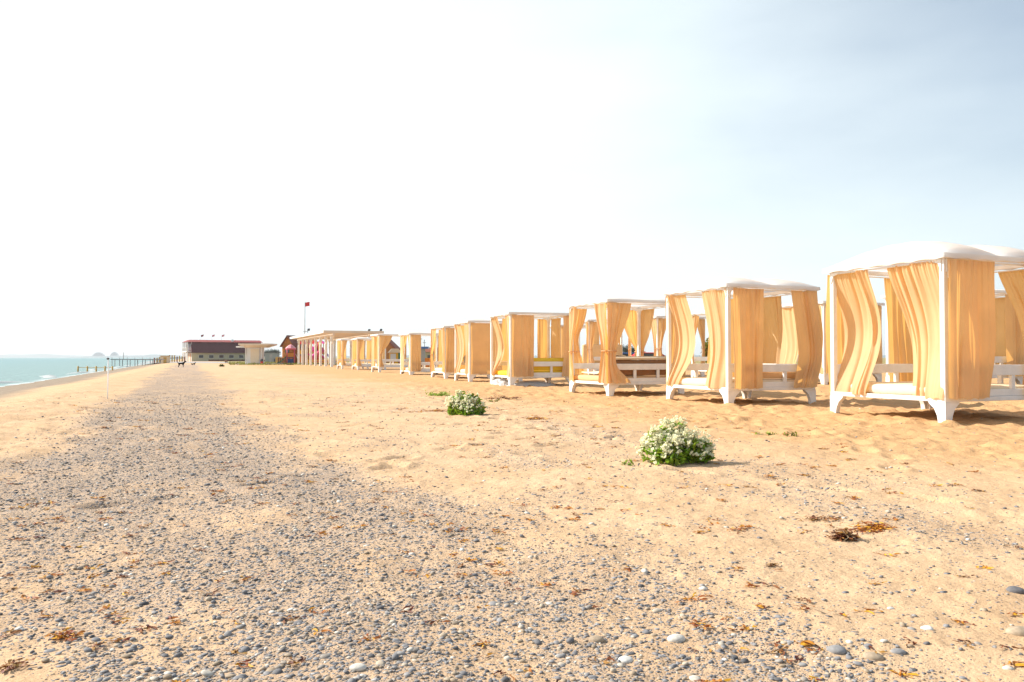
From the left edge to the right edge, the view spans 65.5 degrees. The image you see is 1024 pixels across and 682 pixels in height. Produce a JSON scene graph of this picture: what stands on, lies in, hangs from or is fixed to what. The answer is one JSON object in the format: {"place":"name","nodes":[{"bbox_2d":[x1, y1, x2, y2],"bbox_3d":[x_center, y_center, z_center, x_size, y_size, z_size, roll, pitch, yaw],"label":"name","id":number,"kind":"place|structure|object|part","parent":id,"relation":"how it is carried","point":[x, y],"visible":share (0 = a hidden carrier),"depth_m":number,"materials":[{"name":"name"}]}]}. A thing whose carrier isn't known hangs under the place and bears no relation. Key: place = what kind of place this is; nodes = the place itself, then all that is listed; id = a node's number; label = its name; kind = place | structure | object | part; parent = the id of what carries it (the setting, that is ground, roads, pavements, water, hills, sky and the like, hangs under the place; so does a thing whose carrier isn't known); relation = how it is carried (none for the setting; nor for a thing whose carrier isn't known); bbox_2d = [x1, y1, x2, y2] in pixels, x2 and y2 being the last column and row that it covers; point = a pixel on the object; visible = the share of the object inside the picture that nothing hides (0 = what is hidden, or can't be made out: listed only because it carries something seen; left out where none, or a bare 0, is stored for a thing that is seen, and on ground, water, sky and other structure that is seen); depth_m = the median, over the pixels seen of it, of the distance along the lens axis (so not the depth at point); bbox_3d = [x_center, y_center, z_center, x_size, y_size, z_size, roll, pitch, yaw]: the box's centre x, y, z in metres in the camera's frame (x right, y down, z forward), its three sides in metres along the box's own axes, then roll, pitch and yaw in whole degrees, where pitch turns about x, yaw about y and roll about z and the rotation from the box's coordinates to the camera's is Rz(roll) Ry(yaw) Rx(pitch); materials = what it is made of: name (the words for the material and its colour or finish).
{"place":"outdoors","nodes":[
{"label":"outdoors","id":0,"kind":"place"},
{"bbox_2d":[0,354,88,357],"bbox_3d":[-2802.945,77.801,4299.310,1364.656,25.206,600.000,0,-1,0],"label":"headland hills","id":1,"kind":"structure","parent":0,"point":[33,356],"depth_m":4105.50,"materials":[{"name":"white"}]},
{"bbox_2d":[0,358,180,386],"bbox_3d":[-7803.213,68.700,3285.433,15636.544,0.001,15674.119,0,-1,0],"label":"sea","id":2,"kind":"structure","parent":0,"point":[25,370],"depth_m":138.04,"materials":[{"name":"liquid"}]},
{"bbox_2d":[0,363,147,383],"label":"surf","id":3,"kind":"structure","parent":2,"relation":"on","point":[52,376],"depth_m":69.45,"materials":[{"name":"white liquid"}]},
{"bbox_2d":[111,352,164,366],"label":"pier","id":4,"kind":"structure","parent":2,"relation":"in","point":[119,359],"depth_m":137.39,"materials":[{"name":"brown wood"}]},
{"bbox_2d":[92,352,104,355],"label":"apartment building","id":5,"kind":"structure","parent":0,"point":[98,354],"depth_m":3290.93,"materials":[{"name":"glass"}]},
{"bbox_2d":[110,352,118,355],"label":"apartment building","id":6,"kind":"structure","parent":0,"point":[114,354],"depth_m":3291.27,"materials":[{"name":"glass"}]},
{"bbox_2d":[70,354,186,357],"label":"coast hills","id":7,"kind":"structure","parent":0,"point":[143,356],"depth_m":2892.91,"materials":[{"name":"white"}]},
{"bbox_2d":[144,361,226,362],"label":"promenade path","id":8,"kind":"structure","parent":0,"point":[185,362],"depth_m":149.17,"materials":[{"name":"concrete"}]},
{"bbox_2d":[229,361,349,364],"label":"verge grass","id":9,"kind":"structure","parent":0,"point":[254,363],"depth_m":108.48,"materials":[{"name":"green plant"}]},
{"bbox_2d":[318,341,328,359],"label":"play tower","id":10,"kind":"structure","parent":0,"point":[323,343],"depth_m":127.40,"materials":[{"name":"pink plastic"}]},
{"bbox_2d":[425,348,434,360],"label":"long shed","id":11,"kind":"structure","parent":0,"point":[427,353],"depth_m":149.98,"materials":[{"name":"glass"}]},
{"bbox_2d":[0,358,1023,681],"bbox_3d":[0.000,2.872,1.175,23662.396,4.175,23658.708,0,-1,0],"label":"beach ground","id":12,"kind":"structure","parent":0,"point":[988,446],"depth_m":4.89,"materials":[{"name":"beige sand"}]},
{"bbox_2d":[0,658,34,672],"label":"dried seaweed","id":13,"kind":"object","parent":12,"relation":"on","point":[10,664],"visible":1,"depth_m":2.54,"materials":[{"name":"brown plant"}]},
{"bbox_2d":[45,627,85,640],"bbox_3d":[-1.603,1.046,2.846,0.151,0.039,0.105,-1,-1,28],"label":"dried seaweed","id":14,"kind":"object","parent":12,"relation":"on","point":[60,635],"visible":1,"depth_m":2.85,"materials":[{"name":"brown plant"}]},
{"bbox_2d":[77,366,112,371],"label":"waterline railing","id":15,"kind":"object","parent":12,"relation":"on","point":[95,367],"visible":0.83,"depth_m":87.92,"materials":[{"name":"white metal"}]},
{"bbox_2d":[106,358,108,398],"bbox_3d":[-9.841,0.963,19.384,0.074,1.110,0.074,0,-1,-22],"label":"marker stake","id":16,"kind":"object","parent":12,"relation":"on","point":[107,376],"visible":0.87,"depth_m":19.38,"materials":[{"name":"white wood"}]},
{"bbox_2d":[160,356,169,363],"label":"changing booth","id":17,"kind":"object","parent":12,"relation":"on","point":[167,359],"visible":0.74,"depth_m":141.49,"materials":[{"name":"beige wood"}]},
{"bbox_2d":[154,355,184,363],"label":"timber fence","id":18,"kind":"object","parent":12,"relation":"on","point":[179,357],"visible":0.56,"depth_m":169.87,"materials":[{"name":"wood"}]},
{"bbox_2d":[182,339,262,360],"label":"beach building","id":19,"kind":"structure","parent":12,"relation":"on","point":[200,350],"depth_m":203.06,"materials":[{"name":"white concrete"}]},
{"bbox_2d":[208,359,264,360],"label":"fence","id":20,"kind":"object","parent":12,"relation":"on","point":[228,360],"visible":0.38,"depth_m":201.27,"materials":[{"name":"brown wood"}]},
{"bbox_2d":[236,343,276,363],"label":"beach shelter","id":21,"kind":"object","parent":12,"relation":"on","point":[255,352],"visible":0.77,"depth_m":111.94,"materials":[{"name":"brown wood"}]},
{"bbox_2d":[264,352,280,361],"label":"storage hut","id":22,"kind":"object","parent":12,"relation":"on","point":[270,356],"visible":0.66,"depth_m":149.96,"materials":[{"name":"concrete"}]},
{"bbox_2d":[278,358,289,362],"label":"timber gate","id":23,"kind":"structure","parent":12,"relation":"on","point":[284,361],"depth_m":125.15,"materials":[{"name":"brown wood"}]},
{"bbox_2d":[277,344,300,363],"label":"play gazebo","id":24,"kind":"object","parent":12,"relation":"on","point":[290,347],"visible":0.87,"depth_m":113.52,"materials":[{"name":"pink plastic"}]},
{"bbox_2d":[280,335,313,362],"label":"log house","id":25,"kind":"structure","parent":12,"relation":"on","point":[286,342],"depth_m":125.91,"materials":[{"name":"brown wood"}]},
{"bbox_2d":[304,302,309,362],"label":"flag pole","id":26,"kind":"object","parent":12,"relation":"on","point":[307,303],"visible":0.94,"depth_m":116.03,"materials":[{"name":"metal"}]},
{"bbox_2d":[312,346,317,363],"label":"tube slide","id":27,"kind":"object","parent":12,"relation":"on","point":[313,353],"visible":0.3,"depth_m":118.80,"materials":[{"name":"pink plastic"}]},
{"bbox_2d":[313,342,323,363],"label":"tube slide","id":28,"kind":"object","parent":12,"relation":"on","point":[318,352],"visible":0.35,"depth_m":118.88,"materials":[{"name":"plastic"}]},
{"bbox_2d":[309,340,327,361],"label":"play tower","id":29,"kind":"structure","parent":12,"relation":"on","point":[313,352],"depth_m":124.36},
{"bbox_2d":[308,359,336,363],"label":"play fence","id":30,"kind":"object","parent":12,"relation":"on","point":[322,360],"visible":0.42,"depth_m":111.96,"materials":[{"name":"beige wood"}]},
{"bbox_2d":[290,330,383,366],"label":"pergola","id":31,"kind":"object","parent":12,"relation":"on","point":[331,336],"visible":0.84,"depth_m":93.57,"materials":[{"name":"white wood"}]},
{"bbox_2d":[336,338,368,368],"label":"beach cabana","id":32,"kind":"object","parent":12,"relation":"on","point":[342,360],"visible":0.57,"depth_m":67.32,"materials":[{"name":"beige fabric"}]},
{"bbox_2d":[349,663,366,671],"bbox_3d":[-0.477,1.012,2.467,0.053,0.026,0.041,0,-1,-4],"label":"stone","id":33,"kind":"object","parent":12,"relation":"on","point":[357,667],"visible":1,"depth_m":2.45,"materials":[{"name":"white stone"}]},
{"bbox_2d":[351,337,385,369],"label":"beach cabana","id":34,"kind":"object","parent":12,"relation":"on","point":[358,360],"visible":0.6,"depth_m":64.88,"materials":[{"name":"beige fabric"}]},
{"bbox_2d":[370,334,408,371],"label":"beach cabana","id":35,"kind":"object","parent":12,"relation":"on","point":[382,341],"visible":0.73,"depth_m":53.25,"materials":[{"name":"beige fabric"}]},
{"bbox_2d":[386,340,399,362],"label":"gabled house","id":36,"kind":"structure","parent":12,"relation":"on","point":[392,345],"depth_m":140.00,"materials":[{"name":"brown wood"}]},
{"bbox_2d":[388,349,399,363],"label":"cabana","id":37,"kind":"object","parent":12,"relation":"on","point":[394,353],"visible":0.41,"depth_m":87.44,"materials":[{"name":"beige wood"}]},
{"bbox_2d":[390,354,395,358],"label":"window","id":38,"kind":"structure","parent":37,"relation":"in","point":[392,356],"depth_m":87.43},
{"bbox_2d":[399,332,438,374],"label":"beach cabana","id":39,"kind":"object","parent":12,"relation":"on","point":[414,363],"visible":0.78,"depth_m":45.82,"materials":[{"name":"beige fabric"}]},
{"bbox_2d":[421,347,428,361],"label":"pale kiosk","id":40,"kind":"object","parent":12,"relation":"on","point":[423,354],"visible":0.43,"depth_m":111.98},
{"bbox_2d":[410,409,442,411],"bbox_3d":[-1.442,1.270,14.464,0.917,0.075,0.380,0,-1,0],"label":"dried seaweed","id":41,"kind":"object","parent":12,"relation":"on","point":[435,410],"visible":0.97,"depth_m":14.47,"materials":[{"name":"brown plant"}]},
{"bbox_2d":[425,390,451,395],"bbox_3d":[-1.845,1.317,20.306,0.706,0.210,0.758,0,-1,0],"label":"creeping plant","id":42,"kind":"object","parent":12,"relation":"on","point":[442,394],"visible":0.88,"depth_m":20.15,"materials":[{"name":"green plant"}]},
{"bbox_2d":[429,325,489,378],"bbox_3d":[-2.479,0.588,38.887,2.535,2.713,2.541,0,-1,-22],"label":"beach cabana","id":43,"kind":"object","parent":12,"relation":"on","point":[446,363],"visible":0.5,"depth_m":37.50,"materials":[{"name":"beige fabric"}]},
{"bbox_2d":[445,390,487,414],"bbox_3d":[-0.770,1.059,13.563,0.637,0.472,0.666,-1,-1,38],"label":"sea kale","id":44,"kind":"object","parent":12,"relation":"on","point":[461,404],"visible":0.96,"depth_m":13.44,"materials":[{"name":"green plant"}]},
{"bbox_2d":[452,319,522,381],"bbox_3d":[-1.014,0.438,33.876,2.529,2.767,2.524,0,-1,-19],"label":"beach cabana","id":45,"kind":"object","parent":12,"relation":"on","point":[472,340],"visible":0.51,"depth_m":32.57,"materials":[{"name":"beige fabric"}]},
{"bbox_2d":[490,379,508,385],"bbox_3d":[-0.399,1.460,28.255,0.722,0.252,1.590,0,-1,-18],"label":"cloth heap","id":46,"kind":"object","parent":12,"relation":"on","point":[501,382],"visible":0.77,"depth_m":27.90,"materials":[{"name":"white fabric"}]},
{"bbox_2d":[487,396,521,398],"bbox_3d":[-0.217,1.321,18.582,0.934,0.096,0.391,0,-1,4],"label":"dried seaweed","id":47,"kind":"object","parent":12,"relation":"on","point":[503,397],"visible":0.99,"depth_m":18.58,"materials":[{"name":"brown plant"}]},
{"bbox_2d":[0,397,1023,681],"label":"seaweed scraps","id":48,"kind":"object","parent":12,"relation":"on","point":[761,605],"visible":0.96,"depth_m":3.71,"materials":[{"name":"brown plant"}]},
{"bbox_2d":[10,600,1022,681],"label":"pebbles","id":49,"kind":"object","parent":12,"relation":"on","point":[208,673],"visible":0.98,"depth_m":2.67,"materials":[{"name":"grey gravel"}]},
{"bbox_2d":[488,312,569,385],"bbox_3d":[0.676,0.331,28.288,2.528,2.694,2.625,0,-1,-18],"label":"beach cabana","id":50,"kind":"object","parent":12,"relation":"on","point":[514,342],"visible":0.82,"depth_m":27.36,"materials":[{"name":"beige fabric"}]},
{"bbox_2d":[534,358,562,370],"bbox_3d":[0.972,0.797,27.320,1.900,0.438,0.170,0,-1,-19],"label":"back cushion","id":51,"kind":"object","parent":50,"relation":"on","point":[546,368],"visible":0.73,"depth_m":27.32,"materials":[{"name":"yellow fabric"}]},
{"bbox_2d":[507,381,555,386],"bbox_3d":[0.665,1.482,27.387,1.968,0.191,0.716,0,-1,-18],"label":"cloth heap","id":52,"kind":"object","parent":12,"relation":"on","point":[534,383],"visible":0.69,"depth_m":27.17,"materials":[{"name":"grey fabric"}]},
{"bbox_2d":[522,414,552,419],"bbox_3d":[0.381,1.200,12.514,0.410,0.079,0.381,-1,-1,32],"label":"dried seaweed","id":53,"kind":"object","parent":12,"relation":"on","point":[535,417],"visible":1,"depth_m":12.55,"materials":[{"name":"brown plant"}]},
{"bbox_2d":[550,324,598,370],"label":"beach cabana","id":54,"kind":"object","parent":12,"relation":"on","point":[596,340],"visible":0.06,"depth_m":41.77,"materials":[{"name":"beige fabric"}]},
{"bbox_2d":[589,635,603,642],"bbox_3d":[0.294,1.042,2.777,0.055,0.029,0.047,0,-1,11],"label":"stone","id":55,"kind":"object","parent":12,"relation":"on","point":[597,638],"visible":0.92,"depth_m":2.76,"materials":[{"name":"beige stone"}]},
{"bbox_2d":[581,318,635,373],"bbox_3d":[4.382,0.314,37.128,2.469,2.748,2.603,0,-1,-10],"label":"beach cabana","id":56,"kind":"object","parent":12,"relation":"on","point":[591,327],"visible":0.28,"depth_m":35.81,"materials":[{"name":"beige fabric"}]},
{"bbox_2d":[618,656,632,663],"bbox_3d":[0.373,1.048,2.612,0.054,0.027,0.044,1,-1,-28],"label":"stone","id":57,"kind":"object","parent":12,"relation":"on","point":[626,659],"visible":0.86,"depth_m":2.60,"materials":[{"name":"white stone"}]},
{"bbox_2d":[566,297,687,395],"bbox_3d":[3.145,0.188,22.113,2.631,2.767,2.696,0,-1,-22],"label":"beach cabana","id":58,"kind":"object","parent":12,"relation":"on","point":[633,317],"visible":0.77,"depth_m":21.17,"materials":[{"name":"beige fabric"}]},
{"bbox_2d":[581,355,624,373],"bbox_3d":[2.636,0.633,21.721,0.861,0.526,1.608,0,-1,-22],"label":"folded cover","id":59,"kind":"object","parent":58,"relation":"on","point":[595,372],"visible":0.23,"depth_m":21.74,"materials":[{"name":"white fabric"}]},
{"bbox_2d":[616,360,665,374],"bbox_3d":[3.530,0.707,21.188,1.950,0.408,0.160,0,-1,-22],"label":"back cushion","id":60,"kind":"object","parent":58,"relation":"on","point":[642,372],"visible":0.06,"depth_m":21.08,"materials":[{"name":"brown fabric"}]},
{"bbox_2d":[616,356,665,359],"bbox_3d":[3.514,0.451,21.232,1.950,0.095,0.235,0,-1,-22],"label":"back cushion","id":61,"kind":"object","parent":60,"relation":"on","point":[640,357],"visible":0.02,"depth_m":21.10,"materials":[{"name":"beige fabric"}]},
{"bbox_2d":[623,344,632,352],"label":"tree","id":62,"kind":"object","parent":12,"relation":"on","point":[625,349],"visible":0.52,"depth_m":164.62,"materials":[{"name":"green plant"}]},
{"bbox_2d":[622,459,633,465],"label":"leafy sprig","id":63,"kind":"object","parent":12,"relation":"on","point":[629,463],"visible":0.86,"depth_m":7.34,"materials":[{"name":"green plant"}]},
{"bbox_2d":[652,608,661,612],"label":"stone","id":64,"kind":"object","parent":12,"relation":"on","point":[657,610],"visible":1,"depth_m":3.08,"materials":[{"name":"white stone"}]},
{"bbox_2d":[628,315,705,376],"bbox_3d":[6.595,0.269,34.067,2.472,2.713,2.532,0,-1,-22],"label":"beach cabana","id":65,"kind":"object","parent":12,"relation":"on","point":[658,328],"visible":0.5,"depth_m":32.76,"materials":[{"name":"beige fabric"}]},
{"bbox_2d":[634,415,717,465],"bbox_3d":[1.561,0.951,7.561,0.775,0.485,0.553,0,-1,-20],"label":"sea kale","id":66,"kind":"object","parent":12,"relation":"on","point":[670,444],"visible":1,"depth_m":7.46,"materials":[{"name":"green plant"}]},
{"bbox_2d":[667,634,684,642],"bbox_3d":[0.571,1.035,2.767,0.065,0.033,0.052,1,-1,-23],"label":"stone","id":67,"kind":"object","parent":12,"relation":"on","point":[675,638],"visible":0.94,"depth_m":2.75,"materials":[{"name":"white stone"}]},
{"bbox_2d":[690,310,706,376],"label":"beach cabana","id":68,"kind":"object","parent":12,"relation":"on","point":[695,317],"visible":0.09,"depth_m":30.33,"materials":[{"name":"white wood"}]},
{"bbox_2d":[700,337,708,372],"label":"tall shrub","id":69,"kind":"object","parent":12,"relation":"on","point":[706,349],"visible":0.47,"depth_m":41.87,"materials":[{"name":"green plant"}]},
{"bbox_2d":[661,276,822,403],"bbox_3d":[5.245,0.019,17.996,2.784,2.898,2.617,0,-1,-22],"label":"beach cabana","id":70,"kind":"object","parent":12,"relation":"on","point":[745,325],"visible":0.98,"depth_m":17.11,"materials":[{"name":"beige fabric"}]},
{"bbox_2d":[763,372,795,378],"bbox_3d":[5.730,0.720,17.168,1.200,0.178,0.200,0,-1,-22],"label":"back cushion","id":71,"kind":"object","parent":70,"relation":"on","point":[772,375],"visible":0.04,"depth_m":17.04,"materials":[{"name":"orange fabric"}]},
{"bbox_2d":[783,431,796,436],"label":"sprouts","id":72,"kind":"object","parent":12,"relation":"on","point":[792,433],"visible":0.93,"depth_m":9.94,"materials":[{"name":"green plant"}]},
{"bbox_2d":[796,515,844,520],"bbox_3d":[1.848,1.059,4.779,0.290,0.037,0.141,0,-1,0],"label":"dried seaweed","id":73,"kind":"object","parent":12,"relation":"on","point":[823,516],"visible":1,"depth_m":4.78,"materials":[{"name":"brown plant"}]},
{"bbox_2d":[780,301,884,384],"bbox_3d":[10.040,0.103,25.488,2.466,2.694,2.549,0,-1,-22],"label":"beach cabana","id":74,"kind":"object","parent":12,"relation":"on","point":[789,350],"visible":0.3,"depth_m":25.30,"materials":[{"name":"beige fabric"}]},
{"bbox_2d":[826,645,846,654],"bbox_3d":[1.080,1.030,2.652,0.065,0.030,0.052,0,-1,13],"label":"stone","id":75,"kind":"object","parent":12,"relation":"on","point":[838,649],"visible":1,"depth_m":2.64,"materials":[{"name":"white stone"}]},
{"bbox_2d":[825,522,862,540],"bbox_3d":[1.794,1.020,4.306,0.185,0.100,0.160,0,-1,0],"label":"dried seaweed","id":76,"kind":"object","parent":12,"relation":"on","point":[840,535],"visible":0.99,"depth_m":4.28,"materials":[{"name":"brown plant"}]},
{"bbox_2d":[847,519,896,532],"bbox_3d":[2.043,1.046,4.503,0.258,0.043,0.207,0,-1,-14],"label":"dried seaweed","id":77,"kind":"object","parent":12,"relation":"on","point":[879,525],"visible":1,"depth_m":4.50,"materials":[{"name":"brown plant"}]},
{"bbox_2d":[862,652,883,660],"bbox_3d":[1.181,1.034,2.604,0.067,0.032,0.052,0,-1,9],"label":"stone","id":78,"kind":"object","parent":12,"relation":"on","point":[873,656],"visible":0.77,"depth_m":2.59,"materials":[{"name":"beige stone"}]},
{"bbox_2d":[890,648,905,654],"bbox_3d":[1.282,1.034,2.645,0.054,0.025,0.042,1,-1,-24],"label":"stone","id":79,"kind":"object","parent":12,"relation":"on","point":[899,651],"visible":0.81,"depth_m":2.63,"materials":[{"name":"white stone"}]},
{"bbox_2d":[822,241,1023,422],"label":"beach cabana","id":80,"kind":"object","parent":12,"relation":"on","point":[940,305],"visible":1,"depth_m":12.53,"materials":[{"name":"beige fabric"}]},
{"bbox_2d":[920,625,933,629],"bbox_3d":[1.485,1.029,2.849,0.044,0.020,0.036,0,-1,11],"label":"stone","id":81,"kind":"object","parent":12,"relation":"on","point":[926,627],"visible":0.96,"depth_m":2.84,"materials":[{"name":"white stone"}]},
{"bbox_2d":[880,289,1023,383],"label":"beach cabana","id":82,"kind":"object","parent":12,"relation":"on","point":[1009,349],"visible":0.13,"depth_m":20.38,"materials":[{"name":"beige fabric"}]},
{"bbox_2d":[1004,626,1023,636],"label":"stone","id":83,"kind":"object","parent":12,"relation":"on","point":[1016,630],"visible":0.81,"depth_m":2.82,"materials":[{"name":"beige stone"}]},
{"bbox_2d":[1006,586,1023,593],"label":"stone","id":84,"kind":"object","parent":12,"relation":"on","point":[1016,589],"visible":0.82,"depth_m":3.32,"materials":[{"name":"grey stone"}]},
{"bbox_2d":[0,390,1023,653],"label":"pebble bank","id":85,"kind":"structure","parent":0,"point":[258,560],"depth_m":4.32,"materials":[{"name":"grey gravel"}]},
{"bbox_2d":[0,0,1023,355],"label":"sky","id":86,"kind":"structure","parent":0,"point":[173,172],"materials":[{"name":"white"}]},
{"bbox_2d":[173,355,885,357],"bbox_3d":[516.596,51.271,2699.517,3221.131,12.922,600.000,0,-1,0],"label":"inland hills","id":87,"kind":"structure","parent":0,"point":[535,356],"depth_m":2499.45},
{"bbox_2d":[582,344,621,362],"bbox_3d":[4.280,0.611,37.795,1.930,0.898,0.250,0,-1,-10],"label":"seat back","id":88,"kind":"object","parent":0,"point":[596,350],"visible":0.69,"depth_m":37.62,"materials":[{"name":"orange fabric"}]},
{"bbox_2d":[631,352,664,355],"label":"parked car","id":89,"kind":"object","parent":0,"point":[648,353],"visible":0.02,"depth_m":69.07,"materials":[{"name":"red metal"}]},
{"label":"window","id":90,"kind":"part","parent":89,"relation":"part of","materials":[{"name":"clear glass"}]}
]}

